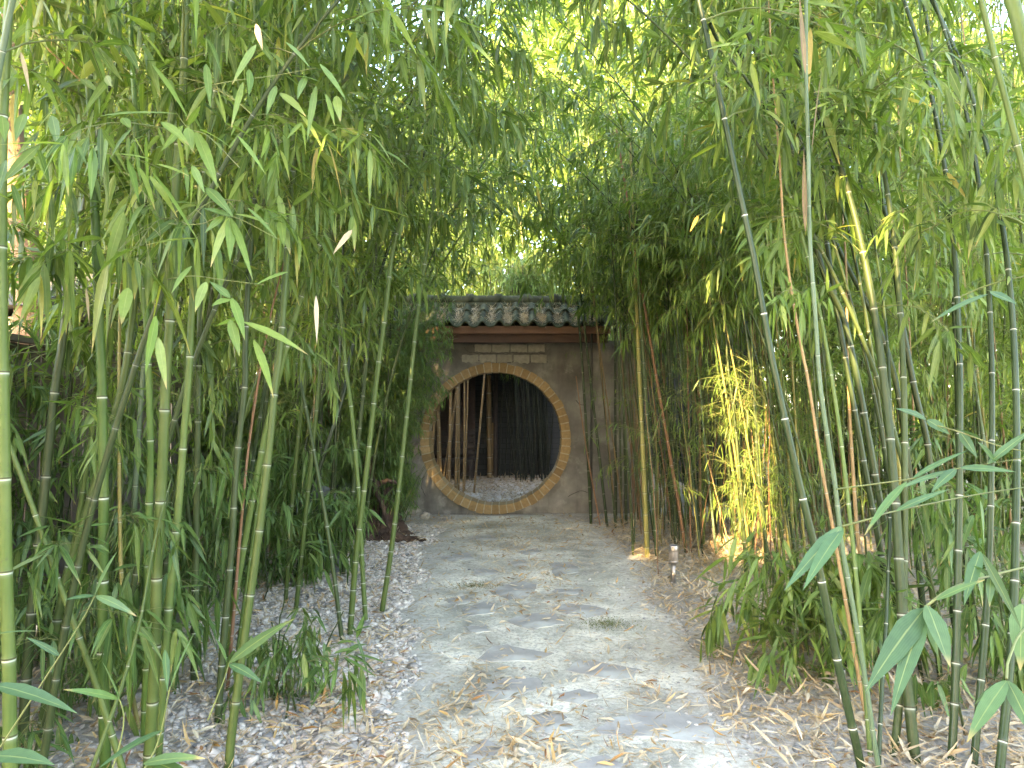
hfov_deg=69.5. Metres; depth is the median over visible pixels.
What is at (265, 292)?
bamboo
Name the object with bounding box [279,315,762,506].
court wall
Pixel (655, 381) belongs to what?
bamboo
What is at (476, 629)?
flagstone
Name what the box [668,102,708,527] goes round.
bamboo
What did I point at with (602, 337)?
bamboo
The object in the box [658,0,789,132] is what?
bamboo
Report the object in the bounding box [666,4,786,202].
bamboo
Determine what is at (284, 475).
bamboo shoot
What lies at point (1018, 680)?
bamboo shoot
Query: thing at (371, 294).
bamboo
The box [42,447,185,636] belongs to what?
bamboo shoot
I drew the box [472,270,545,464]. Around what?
bamboo
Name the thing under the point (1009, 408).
bamboo
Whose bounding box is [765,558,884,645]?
bamboo shoot
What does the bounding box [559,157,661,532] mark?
bamboo
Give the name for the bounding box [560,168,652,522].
bamboo
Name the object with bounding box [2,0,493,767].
bamboo
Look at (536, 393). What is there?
bamboo
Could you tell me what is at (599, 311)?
bamboo thicket
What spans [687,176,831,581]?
bamboo
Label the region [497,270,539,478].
bamboo
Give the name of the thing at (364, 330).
bamboo
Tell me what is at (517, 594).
flagstone
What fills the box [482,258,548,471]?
bamboo
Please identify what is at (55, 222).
bamboo
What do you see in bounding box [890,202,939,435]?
bamboo
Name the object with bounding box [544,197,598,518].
bamboo
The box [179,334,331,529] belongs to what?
bamboo shrub
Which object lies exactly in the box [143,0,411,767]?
bamboo
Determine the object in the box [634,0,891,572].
bamboo
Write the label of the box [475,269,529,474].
bamboo
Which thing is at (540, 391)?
bamboo
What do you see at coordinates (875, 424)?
bamboo
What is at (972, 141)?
bamboo
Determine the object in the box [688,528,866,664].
bamboo shoot
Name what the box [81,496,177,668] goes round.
bamboo shoot
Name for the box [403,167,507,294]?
bamboo
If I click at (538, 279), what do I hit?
bamboo
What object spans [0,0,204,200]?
bamboo
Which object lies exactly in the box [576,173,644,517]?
bamboo
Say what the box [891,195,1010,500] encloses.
bamboo
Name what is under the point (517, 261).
bamboo
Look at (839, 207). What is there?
bamboo
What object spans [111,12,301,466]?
bamboo
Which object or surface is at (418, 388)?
bamboo shrub
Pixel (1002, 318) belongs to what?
bamboo
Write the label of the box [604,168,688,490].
bamboo
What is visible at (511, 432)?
bamboo
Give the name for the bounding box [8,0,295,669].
bamboo
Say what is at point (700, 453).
bamboo
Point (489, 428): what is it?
bamboo
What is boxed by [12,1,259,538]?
bamboo
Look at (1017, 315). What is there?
bamboo
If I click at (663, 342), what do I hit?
bamboo
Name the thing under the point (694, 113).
bamboo
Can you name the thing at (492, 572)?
flagstone
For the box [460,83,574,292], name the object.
bamboo
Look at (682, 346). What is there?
bamboo
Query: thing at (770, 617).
bamboo shoot
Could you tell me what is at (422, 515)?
rock
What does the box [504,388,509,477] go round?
bamboo
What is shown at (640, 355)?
bamboo
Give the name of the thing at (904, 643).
bamboo
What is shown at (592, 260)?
bamboo
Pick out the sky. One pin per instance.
(396, 1)
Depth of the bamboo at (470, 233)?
5.50 m
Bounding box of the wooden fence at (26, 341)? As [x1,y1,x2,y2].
[9,333,263,633]
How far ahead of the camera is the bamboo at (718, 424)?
7.94 m
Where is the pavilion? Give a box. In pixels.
[336,318,497,488]
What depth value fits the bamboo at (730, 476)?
6.98 m
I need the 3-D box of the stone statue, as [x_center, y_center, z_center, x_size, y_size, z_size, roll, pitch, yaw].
[-1.737,1.333,6.714,0.410,0.812,0.370,0,-2,0]
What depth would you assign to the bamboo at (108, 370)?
4.91 m
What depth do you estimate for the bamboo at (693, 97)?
7.84 m
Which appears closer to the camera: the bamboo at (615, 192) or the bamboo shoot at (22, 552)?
the bamboo shoot at (22, 552)
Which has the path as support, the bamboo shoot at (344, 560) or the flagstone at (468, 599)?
the flagstone at (468, 599)
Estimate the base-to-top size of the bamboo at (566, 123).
4.456 m
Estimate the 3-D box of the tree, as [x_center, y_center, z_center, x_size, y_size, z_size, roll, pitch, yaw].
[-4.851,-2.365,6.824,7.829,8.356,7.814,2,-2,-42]
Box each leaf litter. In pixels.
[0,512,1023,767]
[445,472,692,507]
[593,509,1023,767]
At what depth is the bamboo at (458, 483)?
12.57 m
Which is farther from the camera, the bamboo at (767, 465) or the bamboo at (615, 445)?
the bamboo at (615, 445)
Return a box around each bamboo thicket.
[55,0,456,567]
[550,78,877,547]
[715,0,1023,578]
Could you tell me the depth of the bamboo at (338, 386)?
6.55 m
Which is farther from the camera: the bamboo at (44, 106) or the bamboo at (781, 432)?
the bamboo at (781, 432)
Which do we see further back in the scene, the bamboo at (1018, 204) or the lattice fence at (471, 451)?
the lattice fence at (471, 451)
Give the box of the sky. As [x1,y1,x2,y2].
[0,0,1023,406]
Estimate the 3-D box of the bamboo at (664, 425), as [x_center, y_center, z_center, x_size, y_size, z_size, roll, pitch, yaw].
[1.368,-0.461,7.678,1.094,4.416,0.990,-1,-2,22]
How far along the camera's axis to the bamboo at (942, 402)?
6.20 m
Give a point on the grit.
(745, 735)
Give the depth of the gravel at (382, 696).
3.86 m
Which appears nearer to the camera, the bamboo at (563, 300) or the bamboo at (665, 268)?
the bamboo at (665, 268)
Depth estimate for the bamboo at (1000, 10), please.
4.97 m
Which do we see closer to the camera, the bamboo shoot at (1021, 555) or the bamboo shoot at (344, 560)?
the bamboo shoot at (1021, 555)
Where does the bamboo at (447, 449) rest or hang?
on the ground
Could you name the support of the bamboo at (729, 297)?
on the ground
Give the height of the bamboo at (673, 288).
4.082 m
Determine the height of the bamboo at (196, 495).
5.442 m
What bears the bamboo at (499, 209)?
on the ground
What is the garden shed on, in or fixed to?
on the ground
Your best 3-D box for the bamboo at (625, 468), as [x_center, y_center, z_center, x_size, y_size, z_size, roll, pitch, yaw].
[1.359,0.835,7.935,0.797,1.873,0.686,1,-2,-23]
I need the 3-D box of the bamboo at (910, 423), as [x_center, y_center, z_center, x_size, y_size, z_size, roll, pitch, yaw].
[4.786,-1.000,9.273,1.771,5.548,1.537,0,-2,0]
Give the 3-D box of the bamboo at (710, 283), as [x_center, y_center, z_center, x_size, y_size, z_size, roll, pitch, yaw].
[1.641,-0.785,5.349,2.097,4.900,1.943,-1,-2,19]
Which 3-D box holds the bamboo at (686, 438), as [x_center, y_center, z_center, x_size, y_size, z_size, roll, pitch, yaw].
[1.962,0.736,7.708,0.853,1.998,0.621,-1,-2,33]
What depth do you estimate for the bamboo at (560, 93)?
6.01 m
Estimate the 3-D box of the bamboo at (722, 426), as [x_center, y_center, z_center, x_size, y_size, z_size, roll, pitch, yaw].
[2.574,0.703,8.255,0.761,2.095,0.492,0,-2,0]
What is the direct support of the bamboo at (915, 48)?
on the ground
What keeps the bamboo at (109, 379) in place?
on the ground
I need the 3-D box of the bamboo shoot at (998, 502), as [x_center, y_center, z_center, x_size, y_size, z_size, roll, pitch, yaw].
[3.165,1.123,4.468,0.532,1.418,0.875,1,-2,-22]
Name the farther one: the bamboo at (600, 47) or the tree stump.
the bamboo at (600, 47)
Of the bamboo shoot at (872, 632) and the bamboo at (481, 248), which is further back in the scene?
the bamboo at (481, 248)
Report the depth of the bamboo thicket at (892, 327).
6.99 m
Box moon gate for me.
[386,293,635,514]
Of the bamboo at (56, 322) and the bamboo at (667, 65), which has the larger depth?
the bamboo at (667, 65)
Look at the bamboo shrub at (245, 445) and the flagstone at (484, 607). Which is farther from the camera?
the bamboo shrub at (245, 445)
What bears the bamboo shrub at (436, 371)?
on the ground
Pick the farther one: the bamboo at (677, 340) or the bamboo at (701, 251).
the bamboo at (677, 340)
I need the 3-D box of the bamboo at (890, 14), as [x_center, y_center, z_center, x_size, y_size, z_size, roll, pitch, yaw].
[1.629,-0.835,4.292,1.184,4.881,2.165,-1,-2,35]
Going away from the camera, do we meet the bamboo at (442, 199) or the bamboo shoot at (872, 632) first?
the bamboo shoot at (872, 632)
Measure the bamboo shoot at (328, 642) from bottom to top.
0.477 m
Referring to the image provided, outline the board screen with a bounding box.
[382,377,474,476]
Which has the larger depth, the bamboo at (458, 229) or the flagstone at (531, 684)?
the bamboo at (458, 229)
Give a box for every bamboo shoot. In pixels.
[0,309,95,673]
[0,362,66,681]
[0,412,145,665]
[0,509,201,767]
[12,526,46,573]
[13,402,173,693]
[13,473,49,638]
[14,438,152,726]
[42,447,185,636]
[47,456,270,735]
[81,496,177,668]
[83,596,220,687]
[125,541,222,629]
[134,454,244,622]
[137,458,217,583]
[179,453,248,587]
[179,467,262,581]
[209,420,307,593]
[209,634,339,728]
[210,502,334,603]
[220,453,299,588]
[227,592,328,702]
[244,622,328,711]
[247,420,344,578]
[259,614,384,733]
[261,486,386,584]
[274,436,368,574]
[291,490,375,584]
[314,611,343,690]
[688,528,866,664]
[731,534,840,668]
[733,551,893,700]
[745,528,838,655]
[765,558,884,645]
[768,515,866,655]
[781,551,940,690]
[786,624,890,695]
[793,569,882,682]
[827,551,944,680]
[853,477,1002,735]
[863,509,1023,691]
[900,416,1009,581]
[908,436,1021,690]
[908,528,1003,617]
[931,596,1008,674]
[967,477,1023,614]
[979,456,1023,600]
[987,439,1023,559]
[989,657,1023,689]
[993,541,1023,569]
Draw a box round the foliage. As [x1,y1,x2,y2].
[0,0,1023,457]
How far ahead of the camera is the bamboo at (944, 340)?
3.51 m
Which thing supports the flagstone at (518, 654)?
on the path
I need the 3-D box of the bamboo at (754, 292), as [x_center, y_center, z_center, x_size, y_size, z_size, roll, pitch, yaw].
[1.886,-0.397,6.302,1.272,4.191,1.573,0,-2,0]
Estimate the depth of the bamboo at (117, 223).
2.96 m
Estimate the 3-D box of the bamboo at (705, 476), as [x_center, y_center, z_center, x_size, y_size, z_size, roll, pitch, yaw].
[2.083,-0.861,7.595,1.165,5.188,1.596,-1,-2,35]
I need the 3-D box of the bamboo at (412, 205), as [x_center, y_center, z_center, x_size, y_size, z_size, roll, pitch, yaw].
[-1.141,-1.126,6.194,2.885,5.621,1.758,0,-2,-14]
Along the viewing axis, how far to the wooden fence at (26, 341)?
5.25 m
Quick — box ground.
[0,416,1023,767]
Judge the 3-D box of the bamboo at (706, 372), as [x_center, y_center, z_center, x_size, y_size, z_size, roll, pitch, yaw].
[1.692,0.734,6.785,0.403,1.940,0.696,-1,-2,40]
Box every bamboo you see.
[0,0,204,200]
[0,0,205,767]
[0,0,257,729]
[0,0,267,742]
[0,0,294,767]
[0,0,309,631]
[0,0,394,767]
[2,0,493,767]
[7,0,377,737]
[7,0,406,756]
[7,86,131,270]
[7,212,125,767]
[8,0,193,640]
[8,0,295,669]
[8,0,326,683]
[8,188,74,259]
[9,0,320,574]
[9,2,326,633]
[10,7,214,510]
[12,0,317,680]
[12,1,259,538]
[18,0,262,747]
[23,0,223,617]
[39,0,374,578]
[45,180,90,264]
[48,0,233,593]
[66,0,328,613]
[88,0,410,620]
[90,0,346,639]
[90,479,171,767]
[104,4,398,650]
[109,0,503,707]
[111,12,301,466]
[139,0,343,722]
[140,0,555,617]
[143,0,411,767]
[144,8,286,585]
[164,27,339,586]
[180,59,433,554]
[180,138,259,542]
[181,87,424,554]
[187,1,420,512]
[197,0,549,302]
[198,8,404,619]
[201,35,427,603]
[212,7,426,585]
[224,1,434,608]
[225,0,557,673]
[225,264,282,691]
[228,71,438,431]
[248,2,430,564]
[251,0,496,478]
[253,150,444,551]
[255,3,417,574]
[259,92,578,546]
[261,96,413,391]
[276,38,410,479]
[284,0,531,603]
[289,227,454,504]
[291,67,485,540]
[294,0,569,577]
[298,9,493,573]
[300,5,483,437]
[301,51,458,492]
[320,0,560,634]
[321,55,609,543]
[337,56,480,525]
[342,11,499,295]
[349,94,588,435]
[352,81,434,294]
[353,126,484,443]
[357,83,448,295]
[367,80,466,293]
[369,194,438,416]
[372,133,531,316]
[373,93,576,488]
[373,95,451,317]
[379,0,562,611]
[384,67,483,288]
[389,177,497,295]
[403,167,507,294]
[407,173,499,294]
[409,4,552,295]
[423,161,492,295]
[427,66,782,544]
[427,119,691,496]
[432,415,435,451]
[436,409,438,465]
[439,407,441,471]
[443,135,695,523]
[443,388,455,476]
[446,389,455,479]
[448,391,451,482]
[454,386,458,488]
[455,245,541,471]
[456,252,530,477]
[457,385,459,490]
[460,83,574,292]
[462,382,464,491]
[464,380,468,489]
[469,0,794,563]
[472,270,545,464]
[473,374,484,492]
[474,253,537,460]
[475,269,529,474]
[479,265,546,463]
[480,256,550,479]
[480,265,537,481]
[481,191,541,274]
[482,186,691,519]
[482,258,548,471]
[484,261,540,481]
[486,375,491,477]
[487,271,526,437]
[488,267,536,476]
[490,243,532,479]
[490,261,561,477]
[491,262,543,480]
[492,423,492,474]
[496,256,538,479]
[497,10,821,536]
[497,268,558,474]
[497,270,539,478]
[499,266,547,478]
[499,271,558,479]
[499,374,504,475]
[501,263,549,480]
[501,263,572,453]
[504,275,555,472]
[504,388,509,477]
[505,264,542,480]
[506,258,550,464]
[506,268,548,477]
[509,179,619,526]
[509,377,513,476]
[510,123,684,452]
[512,0,655,283]
[513,23,794,552]
[513,267,570,472]
[520,253,565,480]
[520,294,538,475]
[521,164,622,522]
[524,263,563,475]
[527,262,564,450]
[527,267,569,477]
[529,175,620,523]
[531,81,646,291]
[538,278,572,476]
[540,129,616,527]
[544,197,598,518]
[545,281,571,477]
[555,159,653,524]
[555,221,652,489]
[557,0,710,309]
[558,176,677,527]
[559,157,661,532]
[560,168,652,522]
[563,0,984,680]
[564,0,989,680]
[565,115,705,560]
[565,157,667,554]
[567,176,623,531]
[573,114,680,556]
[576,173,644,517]
[576,192,684,383]
[576,376,600,525]
[578,1,698,313]
[581,96,708,527]
[582,198,640,523]
[584,112,729,543]
[584,130,687,552]
[584,398,704,575]
[586,160,628,524]
[586,364,668,532]
[588,140,676,455]
[588,148,706,555]
[591,373,666,542]
[597,181,650,520]
[598,195,794,568]
[600,253,647,515]
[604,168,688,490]
[605,0,886,557]
[605,0,993,638]
[608,70,700,548]
[610,109,696,542]
[612,326,667,423]
[613,125,664,529]
[615,0,892,755]
[615,0,1023,541]
[615,133,714,519]
[617,258,689,487]
[622,136,684,422]
[626,190,671,528]
[627,256,668,479]
[627,369,697,544]
[628,73,739,135]
[628,394,727,545]
[631,177,800,577]
[633,14,733,341]
[633,100,736,552]
[633,130,679,392]
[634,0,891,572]
[634,131,819,549]
[635,0,901,612]
[637,73,732,512]
[638,135,737,552]
[638,202,729,498]
[640,230,692,452]
[643,71,768,543]
[643,128,806,564]
[644,116,741,555]
[645,105,748,506]
[646,103,747,502]
[647,379,722,549]
[647,385,751,547]
[648,366,698,546]
[650,85,734,534]
[651,59,757,548]
[651,156,848,575]
[655,378,716,539]
[657,363,731,521]
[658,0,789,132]
[658,157,861,530]
[659,125,793,531]
[662,174,757,541]
[663,111,814,568]
[665,153,829,549]
[665,344,743,556]
[665,370,812,576]
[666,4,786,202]
[666,359,729,552]
[668,5,776,422]
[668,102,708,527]
[668,131,736,551]
[669,132,889,563]
[669,174,821,555]
[672,156,848,555]
[672,192,839,566]
[673,177,822,560]
[676,115,708,398]
[678,111,843,541]
[679,0,876,767]
[679,371,793,568]
[680,2,801,440]
[682,130,863,534]
[686,397,759,542]
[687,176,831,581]
[687,217,832,547]
[688,2,955,565]
[691,192,786,525]
[703,0,1023,756]
[711,161,888,567]
[713,126,857,555]
[717,385,818,559]
[719,4,1023,514]
[720,361,764,526]
[726,0,917,764]
[728,0,1003,629]
[730,0,993,763]
[734,48,871,343]
[736,0,1023,762]
[742,371,808,534]
[763,84,884,521]
[767,1,864,718]
[784,0,953,543]
[784,0,1023,741]
[799,0,899,767]
[808,118,964,527]
[815,0,1023,630]
[832,87,954,494]
[842,218,879,652]
[844,0,1023,767]
[846,0,1001,431]
[848,208,959,463]
[856,198,998,462]
[857,0,1023,567]
[857,0,1023,767]
[857,1,971,224]
[867,43,1023,526]
[870,0,1023,576]
[873,0,1023,304]
[886,35,1023,433]
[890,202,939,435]
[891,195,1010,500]
[899,31,1023,431]
[905,0,1023,429]
[907,97,1023,402]
[908,0,1023,448]
[939,137,1023,426]
[964,173,1021,393]
[967,30,1023,342]
[972,211,1023,367]
[987,94,1023,349]
[989,242,1023,384]
[1019,312,1023,371]
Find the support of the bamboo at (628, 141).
on the ground
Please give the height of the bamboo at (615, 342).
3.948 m
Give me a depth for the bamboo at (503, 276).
14.97 m
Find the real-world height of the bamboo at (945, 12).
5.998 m
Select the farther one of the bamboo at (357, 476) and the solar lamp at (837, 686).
the bamboo at (357, 476)
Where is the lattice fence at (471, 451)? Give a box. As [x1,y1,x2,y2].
[431,429,474,480]
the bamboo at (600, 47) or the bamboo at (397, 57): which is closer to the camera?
the bamboo at (397, 57)
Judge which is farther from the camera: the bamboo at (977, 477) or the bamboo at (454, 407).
the bamboo at (454, 407)
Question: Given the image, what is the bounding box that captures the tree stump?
[340,451,425,542]
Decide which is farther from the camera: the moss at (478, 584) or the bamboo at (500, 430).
the bamboo at (500, 430)
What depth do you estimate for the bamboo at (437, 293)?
8.01 m
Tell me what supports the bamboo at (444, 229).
on the ground
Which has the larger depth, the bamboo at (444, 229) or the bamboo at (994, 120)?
the bamboo at (444, 229)
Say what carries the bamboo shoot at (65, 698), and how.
on the ground
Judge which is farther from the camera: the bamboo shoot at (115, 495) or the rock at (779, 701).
the bamboo shoot at (115, 495)
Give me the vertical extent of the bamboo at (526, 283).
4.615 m
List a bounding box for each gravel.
[0,522,447,767]
[549,544,940,767]
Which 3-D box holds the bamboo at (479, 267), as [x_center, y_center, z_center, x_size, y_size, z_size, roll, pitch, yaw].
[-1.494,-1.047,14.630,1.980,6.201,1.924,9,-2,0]
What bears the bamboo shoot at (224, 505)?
on the ground
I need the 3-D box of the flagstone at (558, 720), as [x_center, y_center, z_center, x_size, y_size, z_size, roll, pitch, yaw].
[0.178,1.614,3.485,0.195,0.037,0.287,0,-2,-9]
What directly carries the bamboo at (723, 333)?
on the ground
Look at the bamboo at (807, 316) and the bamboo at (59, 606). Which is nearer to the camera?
the bamboo at (59, 606)
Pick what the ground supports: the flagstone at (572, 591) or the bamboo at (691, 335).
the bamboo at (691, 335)
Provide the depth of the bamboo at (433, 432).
13.73 m
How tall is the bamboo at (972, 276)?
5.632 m
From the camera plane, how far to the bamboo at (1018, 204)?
6.61 m
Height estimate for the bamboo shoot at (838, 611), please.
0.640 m
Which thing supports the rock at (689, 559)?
on the ground
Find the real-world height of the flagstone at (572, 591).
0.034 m
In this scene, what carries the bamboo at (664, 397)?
on the ground
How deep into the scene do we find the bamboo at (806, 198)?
3.05 m
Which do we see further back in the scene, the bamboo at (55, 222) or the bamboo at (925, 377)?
the bamboo at (55, 222)
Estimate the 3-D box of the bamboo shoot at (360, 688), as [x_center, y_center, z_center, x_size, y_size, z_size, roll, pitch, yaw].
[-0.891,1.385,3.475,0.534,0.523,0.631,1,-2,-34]
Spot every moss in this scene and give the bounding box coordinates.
[426,579,503,590]
[558,615,658,633]
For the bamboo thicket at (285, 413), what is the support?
on the ground
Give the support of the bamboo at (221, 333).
on the ground
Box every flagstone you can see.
[439,552,473,561]
[444,596,479,604]
[461,739,504,767]
[463,601,496,616]
[464,625,489,633]
[467,535,497,540]
[471,677,542,703]
[473,569,499,575]
[476,644,553,661]
[490,581,535,599]
[507,613,564,629]
[511,559,528,566]
[519,548,541,554]
[525,711,571,735]
[549,603,609,618]
[550,562,577,575]
[552,589,582,594]
[556,689,597,705]
[565,660,641,679]
[570,754,627,767]
[594,711,717,743]
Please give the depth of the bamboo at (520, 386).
15.41 m
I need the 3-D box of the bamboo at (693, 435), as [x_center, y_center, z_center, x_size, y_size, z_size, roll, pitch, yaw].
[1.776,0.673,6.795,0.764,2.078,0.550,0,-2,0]
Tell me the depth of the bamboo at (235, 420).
6.94 m
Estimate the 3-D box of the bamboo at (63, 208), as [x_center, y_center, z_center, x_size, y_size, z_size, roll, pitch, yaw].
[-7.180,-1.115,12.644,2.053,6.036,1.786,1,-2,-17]
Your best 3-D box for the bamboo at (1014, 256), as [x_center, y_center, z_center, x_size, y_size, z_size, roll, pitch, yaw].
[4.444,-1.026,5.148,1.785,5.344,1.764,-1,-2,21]
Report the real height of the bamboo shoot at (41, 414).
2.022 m
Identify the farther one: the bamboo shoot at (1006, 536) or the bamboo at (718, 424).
the bamboo at (718, 424)
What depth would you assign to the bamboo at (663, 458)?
7.81 m
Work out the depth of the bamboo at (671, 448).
7.82 m
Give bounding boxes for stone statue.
[293,486,341,573]
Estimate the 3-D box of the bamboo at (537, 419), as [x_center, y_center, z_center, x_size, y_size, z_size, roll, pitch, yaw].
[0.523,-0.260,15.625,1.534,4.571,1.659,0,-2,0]
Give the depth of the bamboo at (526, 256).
15.05 m
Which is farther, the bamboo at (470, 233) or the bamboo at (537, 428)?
the bamboo at (537, 428)
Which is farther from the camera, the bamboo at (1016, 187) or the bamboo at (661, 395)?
the bamboo at (661, 395)
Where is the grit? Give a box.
[381,519,777,767]
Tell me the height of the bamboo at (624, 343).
4.695 m
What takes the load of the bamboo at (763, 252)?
on the ground
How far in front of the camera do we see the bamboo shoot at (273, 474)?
6.06 m
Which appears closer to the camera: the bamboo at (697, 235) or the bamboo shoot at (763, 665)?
the bamboo shoot at (763, 665)
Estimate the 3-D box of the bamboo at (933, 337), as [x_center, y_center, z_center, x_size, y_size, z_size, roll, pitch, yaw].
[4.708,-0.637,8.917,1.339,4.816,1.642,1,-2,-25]
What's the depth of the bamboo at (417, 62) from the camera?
3.50 m
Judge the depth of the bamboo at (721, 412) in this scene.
6.26 m
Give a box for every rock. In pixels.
[315,587,324,591]
[321,743,345,755]
[406,504,421,515]
[419,512,430,518]
[685,557,702,562]
[715,752,724,757]
[750,693,760,699]
[775,695,785,702]
[792,745,804,753]
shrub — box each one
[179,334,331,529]
[205,379,364,550]
[248,353,369,516]
[289,333,434,512]
[306,300,445,490]
[327,285,455,491]
[339,449,430,521]
[341,437,422,517]
[780,399,924,517]
[908,401,1023,540]
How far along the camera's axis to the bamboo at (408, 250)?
16.95 m
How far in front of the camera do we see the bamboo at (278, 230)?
2.63 m
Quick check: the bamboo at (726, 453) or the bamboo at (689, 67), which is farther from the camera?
the bamboo at (689, 67)
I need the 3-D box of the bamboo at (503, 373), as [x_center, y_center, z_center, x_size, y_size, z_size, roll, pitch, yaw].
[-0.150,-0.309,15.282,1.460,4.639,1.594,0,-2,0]
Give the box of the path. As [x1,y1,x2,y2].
[382,515,765,767]
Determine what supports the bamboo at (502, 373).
on the ground
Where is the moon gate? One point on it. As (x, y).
(532, 351)
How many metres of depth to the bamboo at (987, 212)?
8.56 m
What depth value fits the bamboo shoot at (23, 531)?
4.62 m
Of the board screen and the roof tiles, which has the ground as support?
the board screen
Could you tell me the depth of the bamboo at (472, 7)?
6.71 m
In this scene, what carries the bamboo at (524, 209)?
on the ground
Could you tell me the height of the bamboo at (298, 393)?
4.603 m
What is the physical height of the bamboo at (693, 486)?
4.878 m
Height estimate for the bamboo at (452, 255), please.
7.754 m
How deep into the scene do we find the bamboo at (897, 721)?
3.73 m
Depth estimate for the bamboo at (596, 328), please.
9.04 m
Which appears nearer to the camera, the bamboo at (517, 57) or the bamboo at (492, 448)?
the bamboo at (517, 57)
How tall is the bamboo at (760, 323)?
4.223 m
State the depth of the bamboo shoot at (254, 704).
3.59 m
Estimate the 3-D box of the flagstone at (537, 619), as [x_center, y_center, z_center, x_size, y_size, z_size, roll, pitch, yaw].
[0.185,1.656,5.132,0.395,0.034,0.314,1,-2,-33]
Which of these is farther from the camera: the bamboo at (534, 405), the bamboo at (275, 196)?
the bamboo at (534, 405)
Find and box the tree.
[0,0,345,338]
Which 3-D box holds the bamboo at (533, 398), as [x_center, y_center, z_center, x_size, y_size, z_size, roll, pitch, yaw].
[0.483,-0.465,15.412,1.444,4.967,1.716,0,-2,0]
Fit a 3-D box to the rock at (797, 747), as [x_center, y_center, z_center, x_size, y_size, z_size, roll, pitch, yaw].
[1.249,1.598,3.220,0.048,0.036,0.064,0,-2,-7]
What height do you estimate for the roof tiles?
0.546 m
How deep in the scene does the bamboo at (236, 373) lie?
6.07 m
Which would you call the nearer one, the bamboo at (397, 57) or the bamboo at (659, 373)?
the bamboo at (397, 57)
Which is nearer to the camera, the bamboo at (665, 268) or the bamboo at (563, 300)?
the bamboo at (665, 268)
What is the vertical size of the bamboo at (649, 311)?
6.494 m
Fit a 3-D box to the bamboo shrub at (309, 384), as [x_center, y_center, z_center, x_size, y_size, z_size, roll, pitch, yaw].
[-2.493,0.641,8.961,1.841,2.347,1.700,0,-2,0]
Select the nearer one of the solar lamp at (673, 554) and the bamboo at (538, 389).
the solar lamp at (673, 554)
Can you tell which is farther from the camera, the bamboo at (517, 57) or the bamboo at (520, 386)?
the bamboo at (520, 386)
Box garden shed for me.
[8,273,181,359]
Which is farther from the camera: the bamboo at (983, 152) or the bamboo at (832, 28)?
the bamboo at (983, 152)
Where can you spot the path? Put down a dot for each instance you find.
(503, 635)
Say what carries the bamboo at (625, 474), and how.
on the ground
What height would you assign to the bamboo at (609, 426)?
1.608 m
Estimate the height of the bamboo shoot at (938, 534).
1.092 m
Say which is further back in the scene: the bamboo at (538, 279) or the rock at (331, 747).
the bamboo at (538, 279)
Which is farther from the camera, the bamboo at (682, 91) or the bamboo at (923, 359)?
the bamboo at (923, 359)
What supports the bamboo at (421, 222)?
on the ground
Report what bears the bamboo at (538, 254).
on the ground
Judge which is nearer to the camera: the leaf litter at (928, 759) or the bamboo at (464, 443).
the leaf litter at (928, 759)
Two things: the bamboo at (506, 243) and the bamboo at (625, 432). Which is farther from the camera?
the bamboo at (506, 243)
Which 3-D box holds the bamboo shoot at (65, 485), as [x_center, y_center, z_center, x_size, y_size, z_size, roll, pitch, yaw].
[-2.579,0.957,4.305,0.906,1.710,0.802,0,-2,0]
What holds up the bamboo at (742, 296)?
on the ground
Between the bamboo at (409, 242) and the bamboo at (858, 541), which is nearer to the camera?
the bamboo at (858, 541)
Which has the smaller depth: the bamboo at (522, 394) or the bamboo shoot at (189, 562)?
the bamboo shoot at (189, 562)
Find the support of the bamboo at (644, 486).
on the ground
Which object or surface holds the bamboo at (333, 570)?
on the gravel at (382, 696)
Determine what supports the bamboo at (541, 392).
on the ground
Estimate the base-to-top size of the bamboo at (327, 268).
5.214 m
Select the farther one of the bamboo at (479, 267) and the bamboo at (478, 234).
the bamboo at (479, 267)
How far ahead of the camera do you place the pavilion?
15.64 m
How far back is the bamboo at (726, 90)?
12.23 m
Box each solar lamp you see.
[669,544,678,582]
[835,668,845,706]
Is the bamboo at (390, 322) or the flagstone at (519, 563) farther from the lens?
the bamboo at (390, 322)
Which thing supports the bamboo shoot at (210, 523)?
on the ground
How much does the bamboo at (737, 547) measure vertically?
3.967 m
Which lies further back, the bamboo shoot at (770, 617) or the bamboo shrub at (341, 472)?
the bamboo shrub at (341, 472)
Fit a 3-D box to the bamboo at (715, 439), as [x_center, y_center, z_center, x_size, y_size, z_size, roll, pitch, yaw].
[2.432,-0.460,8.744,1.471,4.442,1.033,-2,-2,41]
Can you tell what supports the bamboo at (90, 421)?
on the ground
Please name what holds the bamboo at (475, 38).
on the ground
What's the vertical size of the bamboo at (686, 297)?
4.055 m
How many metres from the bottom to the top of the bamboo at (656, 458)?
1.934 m
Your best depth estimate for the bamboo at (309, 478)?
5.39 m
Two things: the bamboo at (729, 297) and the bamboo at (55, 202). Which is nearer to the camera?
the bamboo at (729, 297)
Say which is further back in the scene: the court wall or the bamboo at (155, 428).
the court wall
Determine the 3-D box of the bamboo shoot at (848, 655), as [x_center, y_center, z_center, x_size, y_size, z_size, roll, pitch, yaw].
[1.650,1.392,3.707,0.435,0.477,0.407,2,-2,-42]
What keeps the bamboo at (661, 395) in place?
on the ground
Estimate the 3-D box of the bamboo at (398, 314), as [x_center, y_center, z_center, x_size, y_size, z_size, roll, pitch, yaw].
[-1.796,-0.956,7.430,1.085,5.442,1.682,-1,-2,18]
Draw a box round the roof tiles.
[402,302,594,327]

